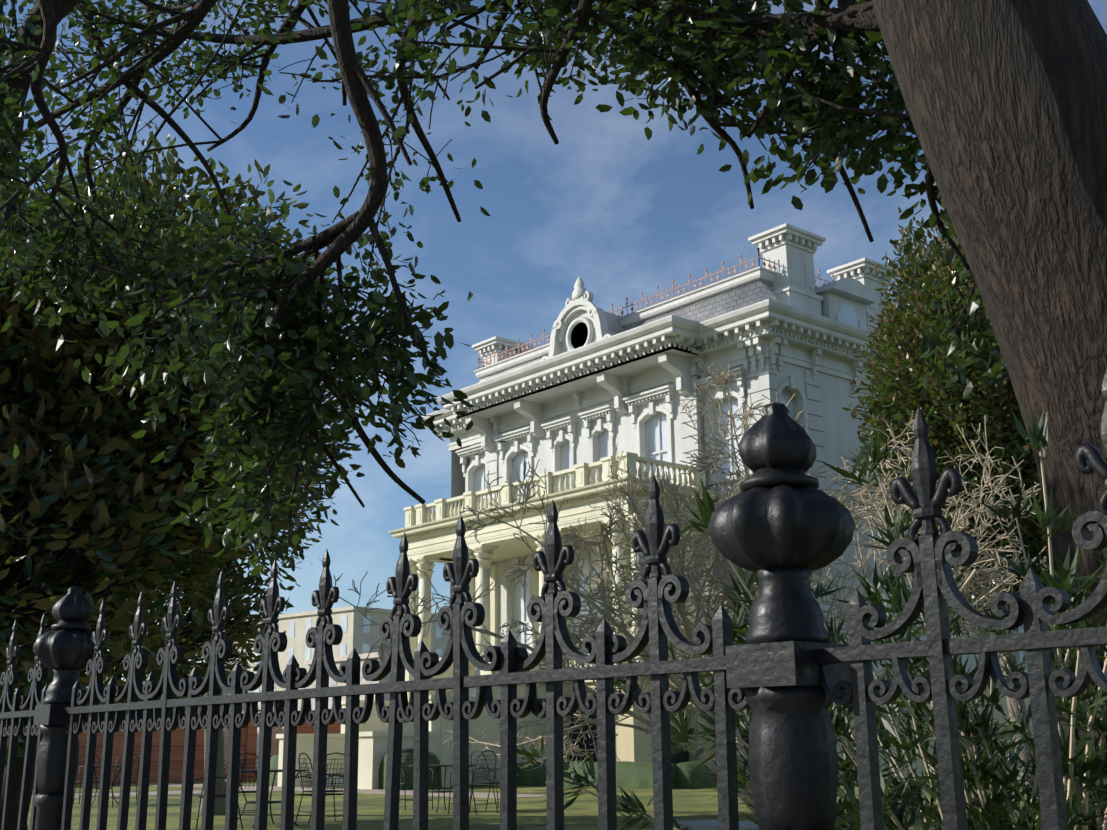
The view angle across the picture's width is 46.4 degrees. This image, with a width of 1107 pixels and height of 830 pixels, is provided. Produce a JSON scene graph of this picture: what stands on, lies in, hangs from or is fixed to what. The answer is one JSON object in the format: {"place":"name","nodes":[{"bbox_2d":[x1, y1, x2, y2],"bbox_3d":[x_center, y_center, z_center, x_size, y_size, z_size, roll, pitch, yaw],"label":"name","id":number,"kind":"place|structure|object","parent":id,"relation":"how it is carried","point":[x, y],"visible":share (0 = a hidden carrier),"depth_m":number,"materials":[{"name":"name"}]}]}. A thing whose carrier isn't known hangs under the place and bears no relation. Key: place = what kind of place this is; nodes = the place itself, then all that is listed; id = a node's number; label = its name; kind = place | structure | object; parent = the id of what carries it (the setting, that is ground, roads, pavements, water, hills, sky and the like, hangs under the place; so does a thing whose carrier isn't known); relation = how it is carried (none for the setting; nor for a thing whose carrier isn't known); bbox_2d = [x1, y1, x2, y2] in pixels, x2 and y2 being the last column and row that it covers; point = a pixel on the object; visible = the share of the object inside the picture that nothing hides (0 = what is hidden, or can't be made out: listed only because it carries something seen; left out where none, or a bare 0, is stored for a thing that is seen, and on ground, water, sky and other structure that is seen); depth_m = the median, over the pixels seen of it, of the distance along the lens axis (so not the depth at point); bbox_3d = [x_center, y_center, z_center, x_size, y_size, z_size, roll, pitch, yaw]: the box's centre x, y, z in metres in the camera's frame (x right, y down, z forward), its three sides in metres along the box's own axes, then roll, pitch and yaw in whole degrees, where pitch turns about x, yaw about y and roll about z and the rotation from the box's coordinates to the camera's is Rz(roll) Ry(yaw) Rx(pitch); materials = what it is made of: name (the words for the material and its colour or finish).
{"place":"outdoors","nodes":[
{"label":"outdoors","id":0,"kind":"place"},
{"bbox_2d":[7,711,340,784],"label":"brick garden wall","id":1,"kind":"structure","parent":0,"point":[249,738],"depth_m":42.33,"materials":[{"name":"red brick"}]},
{"bbox_2d":[103,661,249,713],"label":"house","id":2,"kind":"structure","parent":0,"point":[243,704],"depth_m":146.01,"materials":[{"name":"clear glass"}]},
{"bbox_2d":[306,652,442,709],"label":"building","id":3,"kind":"structure","parent":0,"point":[338,660],"depth_m":133.96,"materials":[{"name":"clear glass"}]},
{"bbox_2d":[27,776,1038,829],"bbox_3d":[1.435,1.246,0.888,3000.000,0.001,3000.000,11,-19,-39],"label":"ground","id":4,"kind":"structure","parent":0,"point":[688,805],"depth_m":21.21,"materials":[{"name":"green plant"}]},
{"bbox_2d":[0,168,328,829],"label":"magnolia","id":5,"kind":"object","parent":4,"relation":"on","point":[90,398],"depth_m":11.74,"materials":[{"name":"green plant"}]},
{"bbox_2d":[0,122,344,773],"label":"magnolia","id":6,"kind":"object","parent":4,"relation":"on","point":[12,461],"depth_m":10.93,"materials":[{"name":"green plant"}]},
{"bbox_2d":[0,217,341,635],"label":"tree foliage","id":7,"kind":"object","parent":6,"relation":"attached to","point":[66,420],"visible":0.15,"depth_m":11.92,"materials":[{"name":"green plant"}]},
{"bbox_2d":[51,199,373,815],"bbox_3d":[-5.474,1.466,20.620,5.628,9.929,4.359,11,-19,-39],"label":"magnolia","id":8,"kind":"object","parent":4,"relation":"on","point":[317,512],"depth_m":20.85,"materials":[{"name":"green plant"}]},
{"bbox_2d":[224,692,284,781],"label":"lattice arbour","id":9,"kind":"object","parent":4,"relation":"on","point":[258,729],"visible":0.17,"depth_m":43.21,"materials":[{"name":"white paint"}]},
{"bbox_2d":[74,750,499,829],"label":"patio chairs","id":10,"kind":"object","parent":4,"relation":"on","point":[339,775],"visible":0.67,"depth_m":20.04,"materials":[{"name":"black metal"}]},
{"bbox_2d":[223,606,449,710],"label":"building","id":11,"kind":"structure","parent":4,"relation":"on","point":[348,620],"depth_m":177.71,"materials":[{"name":"beige paint"}]},
{"bbox_2d":[31,783,885,829],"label":"path","id":12,"kind":"structure","parent":4,"relation":"on","point":[704,825],"depth_m":28.48,"materials":[{"name":"concrete"}]},
{"bbox_2d":[269,748,716,789],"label":"boxwood hedges","id":13,"kind":"object","parent":4,"relation":"on","point":[634,775],"visible":0.12,"depth_m":31.86,"materials":[{"name":"green plant"}]},
{"bbox_2d":[0,369,1106,829],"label":"iron fence","id":14,"kind":"object","parent":4,"relation":"on","point":[782,525],"visible":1,"depth_m":2.59,"materials":[{"name":"black metal"}]},
{"bbox_2d":[0,0,1106,829],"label":"live oak","id":15,"kind":"object","parent":4,"relation":"on","point":[210,330],"depth_m":6.37,"materials":[{"name":"green plant"}]},
{"bbox_2d":[334,359,1046,814],"bbox_3d":[3.005,2.943,19.284,9.969,7.042,9.954,11,-19,-39],"label":"crape myrtle bare wood","id":16,"kind":"object","parent":4,"relation":"on","point":[678,511],"visible":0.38,"depth_m":18.59,"materials":[{"name":"grey plant"}]},
{"bbox_2d":[421,223,1033,780],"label":"mansion","id":17,"kind":"structure","parent":4,"relation":"on","point":[591,381],"depth_m":40.18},
{"bbox_2d":[276,452,717,788],"bbox_3d":[-2.585,6.226,38.152,9.520,8.970,11.780,11,-19,-39],"label":"porch","id":18,"kind":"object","parent":17,"relation":"attached to","point":[431,536],"depth_m":37.38,"materials":[{"name":"white paint"}]},
{"bbox_2d":[517,409,1106,829],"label":"oleander shrub","id":19,"kind":"object","parent":4,"relation":"on","point":[998,817],"depth_m":3.86,"materials":[{"name":"green plant"}]},
{"bbox_2d":[841,207,1046,787],"bbox_3d":[10.344,1.491,30.744,6.637,14.595,6.597,11,-19,-39],"label":"magnolia","id":20,"kind":"object","parent":4,"relation":"on","point":[887,332],"depth_m":29.85,"materials":[{"name":"green plant"}]},
{"bbox_2d":[849,228,1045,637],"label":"magnolia leaves","id":21,"kind":"object","parent":20,"relation":"attached to","point":[971,412],"visible":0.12,"depth_m":29.65,"materials":[{"name":"green plant"}]},
{"bbox_2d":[0,0,1106,689],"label":"sky","id":22,"kind":"structure","parent":0,"point":[625,213],"materials":[{"name":"blue"}]}
]}

